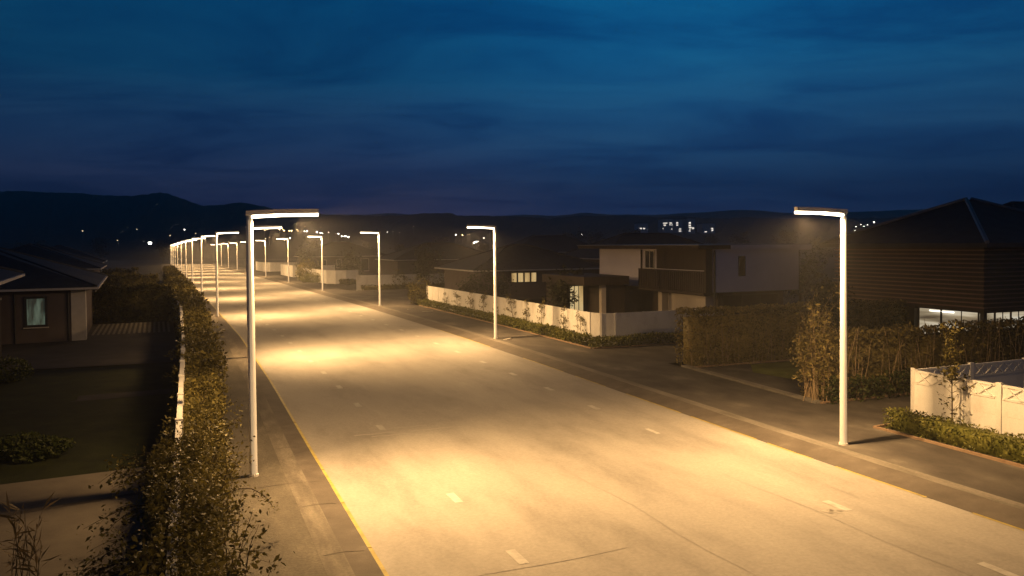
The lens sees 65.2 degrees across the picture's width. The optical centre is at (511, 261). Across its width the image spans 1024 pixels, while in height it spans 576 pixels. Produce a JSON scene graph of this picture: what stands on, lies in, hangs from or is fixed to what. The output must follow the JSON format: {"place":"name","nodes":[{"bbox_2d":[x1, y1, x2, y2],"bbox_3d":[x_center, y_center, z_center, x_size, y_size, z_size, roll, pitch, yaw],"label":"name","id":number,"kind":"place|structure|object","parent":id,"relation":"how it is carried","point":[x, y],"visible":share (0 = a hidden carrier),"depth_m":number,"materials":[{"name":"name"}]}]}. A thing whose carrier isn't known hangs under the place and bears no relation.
{"place":"outdoors","nodes":[
{"label":"outdoors","id":0,"kind":"place"},
{"bbox_2d":[0,467,168,575],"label":"driveway","id":1,"kind":"structure","parent":0,"point":[59,530],"depth_m":14.78,"materials":[{"name":"concrete"}]},
{"bbox_2d":[0,491,60,575],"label":"dry reed","id":2,"kind":"object","parent":1,"relation":"on","point":[20,550],"visible":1,"depth_m":11.69,"materials":[{"name":"brown plant"}]},
{"bbox_2d":[0,491,143,516],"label":"drain channel","id":3,"kind":"object","parent":1,"relation":"on","point":[69,504],"visible":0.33,"depth_m":15.79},
{"bbox_2d":[0,363,177,484],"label":"front lawn","id":4,"kind":"structure","parent":0,"point":[99,431],"depth_m":23.90,"materials":[{"name":"plant"}]},
{"bbox_2d":[0,355,33,383],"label":"garden bush","id":5,"kind":"object","parent":4,"relation":"on","point":[18,362],"visible":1,"depth_m":29.75,"materials":[{"name":"green plant"}]},
{"bbox_2d":[0,430,75,463],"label":"garden bush","id":6,"kind":"object","parent":4,"relation":"on","point":[59,445],"visible":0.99,"depth_m":19.14,"materials":[{"name":"green plant"}]},
{"bbox_2d":[0,321,177,370],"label":"garden path","id":7,"kind":"structure","parent":0,"point":[121,348],"depth_m":38.42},
{"bbox_2d":[92,321,169,334],"bbox_3d":[-22.724,3.945,47.961,4.028,0.036,6.742,-1,1,-24],"label":"paving strip","id":8,"kind":"object","parent":7,"relation":"on","point":[130,328],"visible":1,"depth_m":47.67,"materials":[{"name":"concrete"}]},
{"bbox_2d":[71,388,174,401],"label":"garden path","id":9,"kind":"structure","parent":0,"point":[121,395],"depth_m":27.09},
{"bbox_2d":[161,264,326,575],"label":"pavement","id":10,"kind":"structure","parent":0,"point":[288,532],"depth_m":15.27,"materials":[{"name":"concrete"}]},
{"bbox_2d":[200,235,217,291],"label":"street lamp","id":11,"kind":"object","parent":10,"relation":"on","point":[201,236],"visible":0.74,"depth_m":72.21,"materials":[{"name":"metal"}]},
{"bbox_2d":[215,231,238,316],"bbox_3d":[-19.315,0.795,54.264,1.575,5.806,0.230,-1,1,-24],"label":"street lamp","id":12,"kind":"object","parent":10,"relation":"on","point":[216,271],"visible":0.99,"depth_m":53.95,"materials":[{"name":"metal"}]},
{"bbox_2d":[169,264,354,575],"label":"kerb","id":13,"kind":"structure","parent":10,"relation":"on","point":[324,538],"depth_m":16.30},
{"bbox_2d":[245,225,281,357],"bbox_3d":[-10.870,1.273,35.115,1.575,5.806,0.230,-1,1,-22],"label":"street lamp","id":14,"kind":"object","parent":10,"relation":"on","point":[267,227],"visible":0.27,"depth_m":34.89,"materials":[{"name":"metal"}]},
{"bbox_2d":[245,209,318,476],"bbox_3d":[-4.992,1.739,17.489,1.575,5.806,0.230,-1,1,-22],"label":"street lamp","id":15,"kind":"object","parent":10,"relation":"on","point":[253,468],"visible":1,"depth_m":17.20,"materials":[{"name":"metal"}]},
{"bbox_2d":[224,366,363,555],"bbox_3d":[-6.838,4.495,21.138,2.157,0.089,23.977,-1,1,-22],"label":"pavement joint","id":16,"kind":"object","parent":10,"relation":"on","point":[299,482],"visible":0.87,"depth_m":16.54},
{"bbox_2d":[170,264,383,575],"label":"kerb channel","id":17,"kind":"object","parent":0,"point":[349,539],"visible":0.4,"depth_m":16.58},
{"bbox_2d":[195,288,388,575],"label":"yellow kerb edge","id":18,"kind":"object","parent":17,"relation":"on","point":[374,555],"visible":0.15,"depth_m":16.61,"materials":[{"name":"paint"}]},
{"bbox_2d":[0,191,897,259],"bbox_3d":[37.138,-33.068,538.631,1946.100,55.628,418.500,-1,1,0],"label":"hills","id":19,"kind":"structure","parent":0,"point":[134,225],"depth_m":498.54,"materials":[{"name":"black"}]},
{"bbox_2d":[634,222,648,232],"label":"apartment block","id":20,"kind":"structure","parent":19,"relation":"on","point":[642,227],"depth_m":479.66,"materials":[{"name":"grey paint"}]},
{"bbox_2d":[657,218,673,232],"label":"apartment block","id":21,"kind":"structure","parent":19,"relation":"on","point":[665,225],"depth_m":479.68,"materials":[{"name":"grey paint"}]},
{"bbox_2d":[674,218,682,232],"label":"apartment block","id":22,"kind":"structure","parent":19,"relation":"on","point":[678,225],"depth_m":479.64,"materials":[{"name":"grey paint"}]},
{"bbox_2d":[683,217,695,233],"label":"apartment block","id":23,"kind":"structure","parent":19,"relation":"on","point":[688,224],"depth_m":479.68,"materials":[{"name":"grey paint"}]},
{"bbox_2d":[696,222,715,233],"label":"apartment block","id":24,"kind":"structure","parent":19,"relation":"on","point":[705,227],"depth_m":479.70,"materials":[{"name":"grey paint"}]},
{"bbox_2d":[354,289,545,303],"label":"lawn","id":25,"kind":"structure","parent":0,"point":[400,295],"depth_m":75.99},
{"bbox_2d":[408,240,446,284],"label":"tree","id":26,"kind":"object","parent":25,"relation":"on","point":[424,260],"visible":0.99,"depth_m":81.64,"materials":[{"name":"green plant"}]},
{"bbox_2d":[426,305,592,346],"bbox_3d":[-1.403,3.668,49.617,0.850,0.130,27.727,-1,1,-23],"label":"planting bed","id":27,"kind":"object","parent":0,"point":[577,342],"visible":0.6,"depth_m":45.91,"materials":[{"name":"soil"}]},
{"bbox_2d":[417,298,682,347],"bbox_3d":[-0.934,3.447,49.046,6.811,0.919,29.103,-1,2,-36],"label":"hedge","id":28,"kind":"object","parent":27,"relation":"on","point":[529,326],"visible":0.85,"depth_m":40.56,"materials":[{"name":"green plant"}]},
{"bbox_2d":[10,254,1011,571],"bbox_3d":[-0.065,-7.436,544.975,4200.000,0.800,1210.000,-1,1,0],"label":"ground","id":29,"kind":"structure","parent":0,"point":[154,266],"depth_m":161.13,"materials":[{"name":"soil"}]},
{"bbox_2d":[0,266,24,360],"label":"house","id":30,"kind":"structure","parent":29,"relation":"on","point":[8,274],"depth_m":33.51,"materials":[{"name":"stone"}]},
{"bbox_2d":[0,247,107,344],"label":"house","id":31,"kind":"structure","parent":29,"relation":"on","point":[44,300],"depth_m":41.75,"materials":[{"name":"stone"}]},
{"bbox_2d":[23,296,48,328],"bbox_3d":[-24.556,2.595,41.257,1.140,1.640,0.120,-1,1,-25],"label":"window","id":32,"kind":"structure","parent":31,"relation":"in","point":[35,307],"depth_m":41.28,"materials":[{"name":"grey"}]},
{"bbox_2d":[10,243,106,271],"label":"house","id":33,"kind":"structure","parent":29,"relation":"on","point":[56,255],"depth_m":79.68,"materials":[{"name":"tile"}]},
{"bbox_2d":[36,244,103,262],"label":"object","id":34,"kind":"structure","parent":29,"relation":"on","point":[72,253],"depth_m":107.04,"materials":[{"name":"tile"}]},
{"bbox_2d":[52,245,107,261],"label":"roof","id":35,"kind":"structure","parent":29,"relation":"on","point":[64,248],"depth_m":124.10,"materials":[{"name":"tile"}]},
{"bbox_2d":[100,267,139,278],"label":"plot hedge","id":36,"kind":"object","parent":29,"relation":"on","point":[125,271],"visible":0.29,"depth_m":97.13,"materials":[{"name":"green plant"}]},
{"bbox_2d":[103,272,159,290],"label":"plot hedge","id":37,"kind":"object","parent":29,"relation":"on","point":[123,280],"visible":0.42,"depth_m":75.47,"materials":[{"name":"green plant"}]},
{"bbox_2d":[92,281,173,323],"bbox_3d":[-24.889,2.654,52.310,5.278,2.894,1.736,-1,1,-25],"label":"plot hedge","id":38,"kind":"object","parent":29,"relation":"on","point":[135,303],"visible":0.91,"depth_m":51.98,"materials":[{"name":"green plant"}]},
{"bbox_2d":[153,239,170,262],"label":"tree","id":39,"kind":"object","parent":29,"relation":"on","point":[160,245],"visible":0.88,"depth_m":274.68,"materials":[{"name":"green plant"}]},
{"bbox_2d":[165,295,184,575],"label":"precast wall","id":40,"kind":"structure","parent":29,"relation":"on","point":[180,404],"depth_m":15.58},
{"bbox_2d":[57,404,294,575],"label":"straggly shrub","id":41,"kind":"object","parent":40,"relation":"attached to","point":[199,532],"visible":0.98,"depth_m":10.02,"materials":[{"name":"green plant"}]},
{"bbox_2d":[162,264,211,339],"bbox_3d":[-34.080,2.219,80.771,2.444,2.689,85.637,-1,1,-24],"label":"creeper hedge","id":42,"kind":"object","parent":40,"relation":"attached to","point":[185,292],"visible":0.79,"depth_m":51.06,"materials":[{"name":"green plant"}]},
{"bbox_2d":[164,303,228,414],"bbox_3d":[-12.775,3.343,32.522,2.048,2.276,20.934,-1,1,-21],"label":"creeper hedge","id":43,"kind":"object","parent":40,"relation":"attached to","point":[200,341],"visible":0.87,"depth_m":27.30,"materials":[{"name":"green plant"}]},
{"bbox_2d":[158,363,245,523],"bbox_3d":[-7.205,3.691,18.509,1.918,2.156,10.006,-1,1,-19],"label":"creeper hedge","id":44,"kind":"object","parent":40,"relation":"attached to","point":[208,386],"visible":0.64,"depth_m":17.36,"materials":[{"name":"green plant"}]},
{"bbox_2d":[164,241,188,262],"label":"tree","id":45,"kind":"object","parent":29,"relation":"on","point":[172,248],"visible":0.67,"depth_m":261.01,"materials":[{"name":"green plant"}]},
{"bbox_2d":[256,262,296,271],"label":"precast wall","id":46,"kind":"structure","parent":29,"relation":"on","point":[272,266],"depth_m":155.35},
{"bbox_2d":[291,243,319,265],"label":"tree","id":47,"kind":"object","parent":29,"relation":"on","point":[302,255],"visible":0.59,"depth_m":127.39,"materials":[{"name":"green plant"}]},
{"bbox_2d":[281,264,334,276],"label":"precast wall","id":48,"kind":"structure","parent":29,"relation":"on","point":[284,270],"depth_m":124.54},
{"bbox_2d":[299,272,320,282],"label":"garden bush","id":49,"kind":"object","parent":29,"relation":"on","point":[305,278],"visible":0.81,"depth_m":103.29,"materials":[{"name":"green plant"}]},
{"bbox_2d":[303,237,320,250],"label":"tree","id":50,"kind":"object","parent":29,"relation":"on","point":[310,243],"visible":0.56,"depth_m":248.65,"materials":[{"name":"green plant"}]},
{"bbox_2d":[301,268,357,283],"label":"precast wall","id":51,"kind":"structure","parent":29,"relation":"on","point":[332,276],"depth_m":100.28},
{"bbox_2d":[294,258,321,279],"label":"climbing plant","id":52,"kind":"object","parent":51,"relation":"attached to","point":[304,266],"visible":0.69,"depth_m":107.46,"materials":[{"name":"green plant"}]},
{"bbox_2d":[294,242,385,271],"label":"house","id":53,"kind":"structure","parent":29,"relation":"on","point":[332,251],"depth_m":150.47,"materials":[{"name":"stone"}]},
{"bbox_2d":[338,278,355,284],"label":"hedge","id":54,"kind":"object","parent":29,"relation":"on","point":[348,281],"visible":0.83,"depth_m":99.13,"materials":[{"name":"green plant"}]},
{"bbox_2d":[332,246,365,274],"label":"tree","id":55,"kind":"object","parent":29,"relation":"on","point":[350,259],"visible":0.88,"depth_m":105.85,"materials":[{"name":"green plant"}]},
{"bbox_2d":[356,274,443,290],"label":"precast wall","id":56,"kind":"structure","parent":29,"relation":"on","point":[370,280],"depth_m":85.74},
{"bbox_2d":[361,282,444,289],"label":"hedge","id":57,"kind":"object","parent":29,"relation":"on","point":[386,287],"visible":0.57,"depth_m":85.14,"materials":[{"name":"green plant"}]},
{"bbox_2d":[375,242,481,274],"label":"house","id":58,"kind":"structure","parent":29,"relation":"on","point":[402,260],"depth_m":116.24,"materials":[{"name":"stone"}]},
{"bbox_2d":[455,269,486,293],"bbox_3d":[-3.144,2.022,60.978,2.663,2.888,2.813,-1,1,0],"label":"tree","id":59,"kind":"object","parent":29,"relation":"on","point":[467,287],"visible":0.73,"depth_m":60.61,"materials":[{"name":"green plant"}]},
{"bbox_2d":[476,263,516,297],"bbox_3d":[-1.111,1.730,61.568,3.160,3.396,3.263,-1,1,0],"label":"tree","id":60,"kind":"object","parent":29,"relation":"on","point":[500,282],"visible":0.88,"depth_m":61.21,"materials":[{"name":"green plant"}]},
{"bbox_2d":[434,244,599,299],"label":"house","id":61,"kind":"structure","parent":29,"relation":"on","point":[526,266],"depth_m":70.90,"materials":[{"name":"stone"}]},
{"bbox_2d":[512,235,588,252],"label":"house","id":62,"kind":"structure","parent":29,"relation":"on","point":[561,243],"depth_m":156.00,"materials":[{"name":"tile"}]},
{"bbox_2d":[540,278,578,307],"bbox_3d":[2.914,2.346,48.221,2.425,2.853,3.005,-1,1,0],"label":"tree","id":63,"kind":"object","parent":29,"relation":"on","point":[561,293],"visible":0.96,"depth_m":47.81,"materials":[{"name":"green plant"}]},
{"bbox_2d":[543,263,584,301],"bbox_3d":[3.467,1.889,50.491,3.045,3.633,3.091,0,2,31],"label":"tree","id":64,"kind":"object","parent":29,"relation":"on","point":[575,272],"visible":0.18,"depth_m":50.12,"materials":[{"name":"green plant"}]},
{"bbox_2d":[426,286,722,345],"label":"precast wall","id":65,"kind":"structure","parent":29,"relation":"on","point":[615,324],"depth_m":39.77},
{"bbox_2d":[563,233,703,273],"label":"house","id":66,"kind":"structure","parent":29,"relation":"on","point":[592,255],"depth_m":92.69,"materials":[{"name":"stone"}]},
{"bbox_2d":[542,243,811,314],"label":"modern house","id":67,"kind":"structure","parent":29,"relation":"on","point":[644,277],"depth_m":44.41,"materials":[{"name":"grey paint"}]},
{"bbox_2d":[569,285,583,310],"bbox_3d":[3.945,2.469,48.873,1.020,2.120,0.060,-1,1,-22],"label":"window","id":68,"kind":"structure","parent":67,"relation":"in","point":[579,305],"depth_m":48.92,"materials":[{"name":"grey"}]},
{"bbox_2d":[588,285,624,312],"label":"wing door","id":69,"kind":"structure","parent":67,"relation":"in","point":[615,294],"depth_m":47.55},
{"bbox_2d":[645,250,654,268],"bbox_3d":[8.196,-0.149,47.579,0.060,1.100,1.070,-1,1,-22],"label":"window","id":70,"kind":"structure","parent":67,"relation":"in","point":[649,254],"depth_m":47.54,"materials":[{"name":"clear glass"}]},
{"bbox_2d":[738,256,745,275],"bbox_3d":[12.275,0.215,42.703,0.420,1.070,0.060,-1,1,-22],"label":"window","id":71,"kind":"structure","parent":67,"relation":"in","point":[741,259],"depth_m":42.71,"materials":[{"name":"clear glass"}]},
{"bbox_2d":[722,293,778,314],"bbox_3d":[13.100,2.557,43.838,3.820,1.620,0.060,-1,1,-22],"label":"window","id":72,"kind":"structure","parent":67,"relation":"in","point":[736,300],"depth_m":43.79,"materials":[{"name":"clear glass"}]},
{"bbox_2d":[702,234,720,243],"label":"tree","id":73,"kind":"object","parent":29,"relation":"on","point":[712,240],"visible":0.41,"depth_m":239.32,"materials":[{"name":"green plant"}]},
{"bbox_2d":[770,225,800,243],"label":"tree","id":74,"kind":"object","parent":29,"relation":"on","point":[790,235],"visible":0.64,"depth_m":236.82,"materials":[{"name":"green plant"}]},
{"bbox_2d":[673,298,910,366],"bbox_3d":[13.249,2.879,34.303,14.088,2.509,2.198,-1,1,-23],"label":"tall hedge","id":75,"kind":"object","parent":29,"relation":"on","point":[754,334],"visible":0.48,"depth_m":32.55,"materials":[{"name":"green plant"}]},
{"bbox_2d":[784,238,833,301],"bbox_3d":[17.104,1.112,47.731,3.448,5.101,4.127,-1,1,0],"label":"tree","id":76,"kind":"object","parent":29,"relation":"on","point":[804,271],"visible":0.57,"depth_m":47.07,"materials":[{"name":"green plant"}]},
{"bbox_2d":[808,236,821,252],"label":"tree","id":77,"kind":"object","parent":29,"relation":"on","point":[813,238],"visible":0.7,"depth_m":249.84,"materials":[{"name":"green plant"}]},
{"bbox_2d":[814,238,836,262],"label":"tree","id":78,"kind":"object","parent":29,"relation":"on","point":[827,251],"visible":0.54,"depth_m":190.06,"materials":[{"name":"green plant"}]},
{"bbox_2d":[808,278,852,307],"bbox_3d":[16.684,2.189,39.845,3.747,3.399,3.107,1,2,44],"label":"tree","id":79,"kind":"object","parent":29,"relation":"on","point":[825,285],"visible":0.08,"depth_m":40.00,"materials":[{"name":"green plant"}]},
{"bbox_2d":[795,313,1023,403],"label":"tall hedge","id":80,"kind":"object","parent":29,"relation":"on","point":[882,362],"visible":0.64,"depth_m":25.97,"materials":[{"name":"green plant"}]},
{"bbox_2d":[819,197,1023,331],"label":"slatted house","id":81,"kind":"structure","parent":29,"relation":"on","point":[961,259],"depth_m":34.55,"materials":[{"name":"brown"}]},
{"bbox_2d":[918,308,940,331],"bbox_3d":[18.235,2.987,34.915,0.060,1.980,1.150,-1,1,-22],"label":"window","id":82,"kind":"structure","parent":81,"relation":"in","point":[931,317],"depth_m":34.98,"materials":[{"name":"grey"}]},
{"bbox_2d":[941,310,977,330],"bbox_3d":[18.808,2.490,33.476,0.060,0.930,1.930,-1,1,-22],"label":"window","id":83,"kind":"structure","parent":81,"relation":"in","point":[959,315],"depth_m":33.61,"materials":[{"name":"grey"}]},
{"bbox_2d":[995,312,1010,327],"bbox_3d":[20.285,2.922,33.083,0.940,1.750,0.060,-1,1,-22],"label":"window","id":84,"kind":"structure","parent":81,"relation":"in","point":[997,314],"depth_m":33.06,"materials":[{"name":"grey"}]},
{"bbox_2d":[1002,201,1023,209],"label":"house","id":85,"kind":"structure","parent":29,"relation":"on","point":[1018,204],"depth_m":57.00,"materials":[{"name":"stone"}]},
{"bbox_2d":[0,0,1023,215],"label":"sky","id":86,"kind":"structure","parent":0,"point":[344,107],"materials":[{"name":"blue"}]},
{"bbox_2d":[174,264,1023,575],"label":"road","id":87,"kind":"structure","parent":0,"point":[504,456],"depth_m":17.42,"materials":[{"name":"asphalt"}]},
{"bbox_2d":[279,388,841,513],"bbox_3d":[-1.381,4.590,20.739,3.348,0.055,18.776,-2,2,-44],"label":"road scuff","id":88,"kind":"object","parent":87,"relation":"on","point":[838,510],"visible":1,"depth_m":21.40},
{"bbox_2d":[215,288,1018,575],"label":"lane marking","id":89,"kind":"object","parent":87,"relation":"on","point":[514,554],"visible":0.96,"depth_m":15.43,"materials":[{"name":"white paint"}]},
{"bbox_2d":[212,263,1023,528],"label":"gutter","id":90,"kind":"object","parent":87,"relation":"on","point":[994,510],"visible":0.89,"depth_m":20.30,"materials":[{"name":"concrete"}]},
{"bbox_2d":[297,323,972,575],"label":"tar seam","id":91,"kind":"object","parent":87,"relation":"on","point":[684,537],"visible":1,"depth_m":14.29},
{"bbox_2d":[441,330,1023,530],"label":"yellow road edge","id":92,"kind":"object","parent":87,"relation":"on","point":[782,448],"visible":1,"depth_m":19.44,"materials":[{"name":"paint"}]},
{"bbox_2d":[214,263,1023,503],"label":"pavement","id":93,"kind":"structure","parent":0,"point":[1000,479],"depth_m":23.44,"materials":[{"name":"concrete"}]},
{"bbox_2d":[308,235,323,290],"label":"street lamp","id":94,"kind":"object","parent":93,"relation":"on","point":[321,254],"visible":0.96,"depth_m":83.21,"materials":[{"name":"metal"}]},
{"bbox_2d":[360,231,380,305],"bbox_3d":[-10.881,0.509,61.718,1.575,5.806,0.230,-1,1,-24],"label":"street lamp","id":95,"kind":"object","parent":93,"relation":"on","point":[376,232],"visible":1,"depth_m":61.91,"materials":[{"name":"metal"}]},
{"bbox_2d":[407,273,430,304],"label":"garden bush","id":96,"kind":"object","parent":93,"relation":"on","point":[421,292],"visible":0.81,"depth_m":62.77,"materials":[{"name":"green plant"}]},
{"bbox_2d":[467,225,497,338],"bbox_3d":[-1.480,1.028,40.418,1.575,5.806,0.230,-1,1,-22],"label":"street lamp","id":97,"kind":"object","parent":93,"relation":"on","point":[495,274],"visible":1,"depth_m":40.59,"materials":[{"name":"metal"}]},
{"bbox_2d":[213,263,1023,509],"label":"kerb","id":98,"kind":"structure","parent":93,"relation":"on","point":[1005,501],"depth_m":20.99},
{"bbox_2d":[419,305,1023,467],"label":"brick edging","id":99,"kind":"object","parent":93,"relation":"on","point":[880,426],"visible":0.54,"depth_m":24.69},
{"bbox_2d":[794,207,847,445],"bbox_3d":[7.447,1.590,19.225,1.575,5.806,0.230,-1,1,-22],"label":"street lamp","id":100,"kind":"object","parent":93,"relation":"on","point":[842,213],"visible":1,"depth_m":19.41,"materials":[{"name":"metal"}]},
{"bbox_2d":[323,209,924,218],"bbox_3d":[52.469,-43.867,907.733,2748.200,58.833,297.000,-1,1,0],"label":"hills","id":101,"kind":"structure","parent":0,"point":[729,214],"depth_m":965.39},
{"bbox_2d":[602,341,682,362],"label":"driveway","id":102,"kind":"structure","parent":0,"point":[666,353],"depth_m":35.73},
{"bbox_2d":[592,346,892,424],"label":"pavement","id":103,"kind":"structure","parent":0,"point":[860,416],"depth_m":26.93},
{"bbox_2d":[681,365,821,403],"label":"forecourt kerb","id":104,"kind":"structure","parent":103,"relation":"on","point":[786,393],"depth_m":27.22,"materials":[{"name":"concrete"}]},
{"bbox_2d":[751,360,805,380],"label":"lawn","id":105,"kind":"structure","parent":0,"point":[780,369],"depth_m":30.54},
{"bbox_2d":[804,272,855,336],"bbox_3d":[12.458,2.229,31.328,1.949,3.644,2.042,-1,1,0],"label":"garden bush","id":106,"kind":"object","parent":105,"relation":"on","point":[824,294],"visible":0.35,"depth_m":31.20,"materials":[{"name":"green plant"}]},
{"bbox_2d":[877,313,910,333],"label":"garden bush","id":107,"kind":"object","parent":105,"relation":"on","point":[895,319],"visible":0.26,"depth_m":33.98,"materials":[{"name":"green plant"}]},
{"bbox_2d":[701,360,910,400],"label":"forecourt","id":108,"kind":"structure","parent":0,"point":[744,372],"depth_m":28.89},
{"bbox_2d":[785,283,850,402],"bbox_3d":[9.518,2.473,24.914,1.686,3.656,2.526,1,2,37],"label":"overgrown shrub","id":109,"kind":"object","parent":108,"relation":"on","point":[813,360],"visible":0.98,"depth_m":24.74,"materials":[{"name":"green plant"}]},
{"bbox_2d":[826,395,910,420],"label":"driveway","id":110,"kind":"structure","parent":0,"point":[874,406],"depth_m":24.11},
{"bbox_2d":[888,428,1023,464],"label":"planting bed","id":111,"kind":"object","parent":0,"point":[978,452],"visible":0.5,"depth_m":18.47,"materials":[{"name":"soil"}]},
{"bbox_2d":[929,321,974,421],"bbox_3d":[11.040,2.958,20.083,0.995,2.981,0.928,-1,1,0],"label":"sapling","id":112,"kind":"object","parent":111,"relation":"on","point":[952,371],"visible":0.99,"depth_m":20.02,"materials":[{"name":"green plant"}]},
{"bbox_2d":[882,406,1023,463],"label":"hedge","id":113,"kind":"object","parent":111,"relation":"on","point":[980,440],"visible":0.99,"depth_m":19.34,"materials":[{"name":"green plant"}]},
{"bbox_2d":[910,357,1023,438],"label":"precast wall","id":114,"kind":"structure","parent":111,"relation":"on","point":[994,398],"depth_m":20.31,"materials":[{"name":"concrete"}]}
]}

